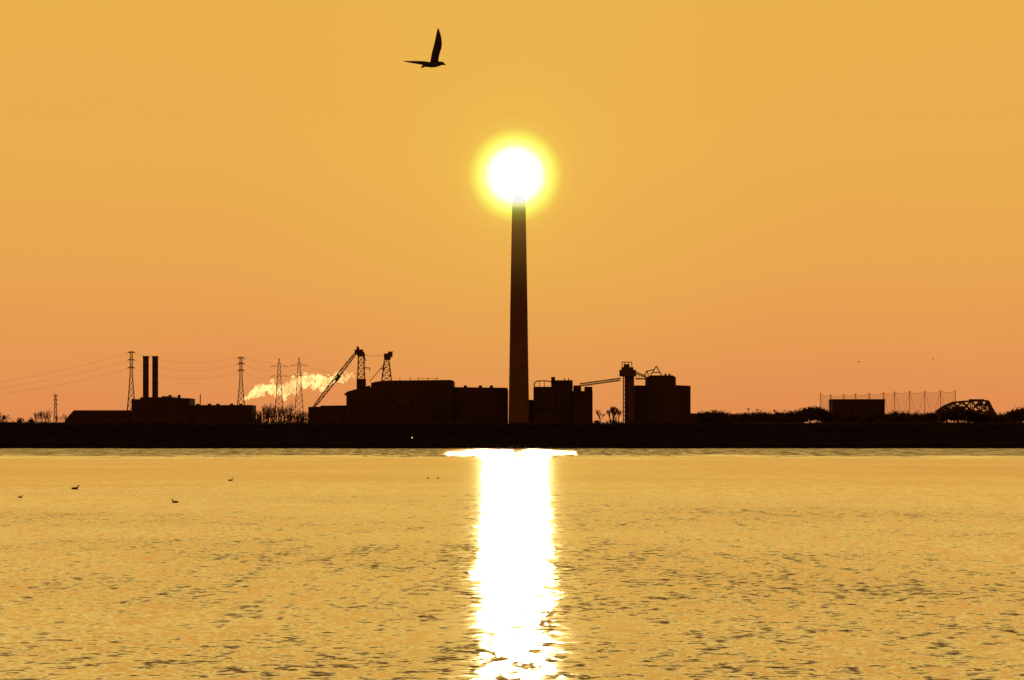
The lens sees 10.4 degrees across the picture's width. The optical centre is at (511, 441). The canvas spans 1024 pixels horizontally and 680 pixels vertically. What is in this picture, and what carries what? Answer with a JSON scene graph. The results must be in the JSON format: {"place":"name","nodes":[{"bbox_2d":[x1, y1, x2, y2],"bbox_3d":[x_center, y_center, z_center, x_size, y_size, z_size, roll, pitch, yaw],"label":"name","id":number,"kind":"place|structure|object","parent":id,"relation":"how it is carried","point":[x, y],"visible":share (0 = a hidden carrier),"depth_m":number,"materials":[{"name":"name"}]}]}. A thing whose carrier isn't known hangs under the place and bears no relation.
{"place":"outdoors","nodes":[
{"label":"outdoors","id":0,"kind":"place"},
{"bbox_2d":[404,28,445,67],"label":"flying gull","id":1,"kind":"object","parent":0,"point":[434,60],"visible":1,"depth_m":101.94,"materials":[{"name":"black"}]},
{"bbox_2d":[0,448,1023,679],"bbox_3d":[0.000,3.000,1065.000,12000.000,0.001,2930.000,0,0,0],"label":"lake water","id":2,"kind":"structure","parent":0,"point":[584,564],"depth_m":137.26,"materials":[{"name":"yellow liquid"}]},
{"bbox_2d":[0,422,1023,447],"bbox_3d":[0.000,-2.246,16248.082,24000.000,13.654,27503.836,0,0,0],"label":"shore ground","id":3,"kind":"structure","parent":0,"point":[573,435],"depth_m":2515.03,"materials":[{"name":"soil"}]},
{"bbox_2d":[53,394,57,421],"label":"transmission tower","id":4,"kind":"structure","parent":3,"relation":"on","point":[54,404],"depth_m":2559.50,"materials":[{"name":"metal"}]},
{"bbox_2d":[127,351,134,409],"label":"transmission tower","id":5,"kind":"structure","parent":3,"relation":"on","point":[131,367],"depth_m":2574.35,"materials":[{"name":"metal"}]},
{"bbox_2d":[65,394,255,423],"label":"boiler house","id":6,"kind":"structure","parent":3,"relation":"on","point":[169,408],"depth_m":2544.00,"materials":[{"name":"brick"}]},
{"bbox_2d":[142,356,148,396],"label":"smokestack","id":7,"kind":"object","parent":6,"relation":"on","point":[145,382],"visible":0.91,"depth_m":2553.78,"materials":[{"name":"concrete"}]},
{"bbox_2d":[152,356,158,396],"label":"smokestack","id":8,"kind":"object","parent":6,"relation":"on","point":[154,376],"visible":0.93,"depth_m":2553.85,"materials":[{"name":"concrete"}]},
{"bbox_2d":[33,403,307,422],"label":"bare saplings","id":9,"kind":"object","parent":3,"relation":"on","point":[268,413],"visible":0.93,"depth_m":2569.70,"materials":[{"name":"black plant"}]},
{"bbox_2d":[237,357,244,404],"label":"transmission tower","id":10,"kind":"structure","parent":3,"relation":"on","point":[240,375],"depth_m":2574.35,"materials":[{"name":"metal"}]},
{"bbox_2d":[271,359,287,422],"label":"transmission tower","id":11,"kind":"structure","parent":3,"relation":"on","point":[278,366],"depth_m":2579.36,"materials":[{"name":"metal"}]},
{"bbox_2d":[5,353,337,393],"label":"power lines","id":12,"kind":"object","parent":11,"relation":"attached to","point":[142,371],"visible":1,"depth_m":2574.97,"materials":[{"name":"metal"}]},
{"bbox_2d":[290,358,307,421],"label":"transmission tower","id":13,"kind":"structure","parent":3,"relation":"on","point":[300,365],"depth_m":2579.36,"materials":[{"name":"metal"}]},
{"bbox_2d":[308,377,507,423],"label":"power station hall","id":14,"kind":"structure","parent":3,"relation":"on","point":[408,401],"depth_m":2545.00,"materials":[{"name":"brick"}]},
{"bbox_2d":[312,346,370,406],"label":"dockside crane","id":15,"kind":"object","parent":14,"relation":"on","point":[362,381],"visible":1,"depth_m":2560.00,"materials":[{"name":"metal"}]},
{"bbox_2d":[370,351,392,380],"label":"dockside crane","id":16,"kind":"object","parent":14,"relation":"on","point":[388,355],"visible":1,"depth_m":2560.02,"materials":[{"name":"metal"}]},
{"bbox_2d":[0,406,1023,422],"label":"distant treeline","id":17,"kind":"object","parent":3,"relation":"on","point":[804,415],"visible":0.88,"depth_m":2556.49,"materials":[{"name":"black plant"}]},
{"bbox_2d":[0,419,1023,425],"bbox_3d":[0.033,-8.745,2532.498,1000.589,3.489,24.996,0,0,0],"label":"shore scrub","id":18,"kind":"object","parent":3,"relation":"on","point":[539,422],"visible":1,"depth_m":2525.79,"materials":[{"name":"black plant"}]},
{"bbox_2d":[509,213,528,423],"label":"power station chimney","id":19,"kind":"object","parent":3,"relation":"on","point":[518,389],"visible":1,"depth_m":2536.69,"materials":[{"name":"concrete"}]},
{"bbox_2d":[529,377,592,422],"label":"turbine annex","id":20,"kind":"object","parent":3,"relation":"on","point":[563,401],"visible":0.94,"depth_m":2545.00,"materials":[{"name":"brick"}]},
{"bbox_2d":[580,378,619,385],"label":"conveyor bridge","id":21,"kind":"structure","parent":20,"relation":"on","point":[608,381],"depth_m":2555.75,"materials":[{"name":"metal"}]},
{"bbox_2d":[596,410,605,421],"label":"bare tree","id":22,"kind":"object","parent":3,"relation":"on","point":[597,412],"visible":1,"depth_m":2579.69,"materials":[{"name":"black plant"}]},
{"bbox_2d":[606,406,618,421],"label":"bare tree","id":23,"kind":"object","parent":3,"relation":"on","point":[611,409],"visible":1,"depth_m":2579.32,"materials":[{"name":"black plant"}]},
{"bbox_2d":[612,409,622,421],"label":"bare tree","id":24,"kind":"object","parent":3,"relation":"on","point":[617,412],"visible":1,"depth_m":2574.81,"materials":[{"name":"black plant"}]},
{"bbox_2d":[619,362,646,422],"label":"grain elevator tower","id":25,"kind":"structure","parent":3,"relation":"on","point":[627,372],"depth_m":2549.96,"materials":[{"name":"metal"}]},
{"bbox_2d":[634,366,698,422],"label":"silo building","id":26,"kind":"structure","parent":3,"relation":"on","point":[660,398],"depth_m":2554.00,"materials":[{"name":"brick"}]},
{"bbox_2d":[809,408,820,421],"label":"bare tree","id":27,"kind":"object","parent":3,"relation":"on","point":[815,412],"visible":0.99,"depth_m":2569.65,"materials":[{"name":"black plant"}]},
{"bbox_2d":[828,399,884,422],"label":"storage warehouse","id":28,"kind":"structure","parent":3,"relation":"on","point":[846,408],"depth_m":2560.00,"materials":[{"name":"brick"}]},
{"bbox_2d":[820,390,955,421],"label":"safety net fence","id":29,"kind":"object","parent":3,"relation":"on","point":[855,394],"visible":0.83,"depth_m":2609.88,"materials":[{"name":"black metal"}]},
{"bbox_2d":[935,399,995,421],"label":"steel truss bridge","id":30,"kind":"structure","parent":3,"relation":"on","point":[990,411],"depth_m":2555.76,"materials":[{"name":"black metal"}]},
{"bbox_2d":[0,0,1023,422],"label":"sky","id":31,"kind":"structure","parent":0,"point":[751,203],"materials":[{"name":"orange"}]}
]}

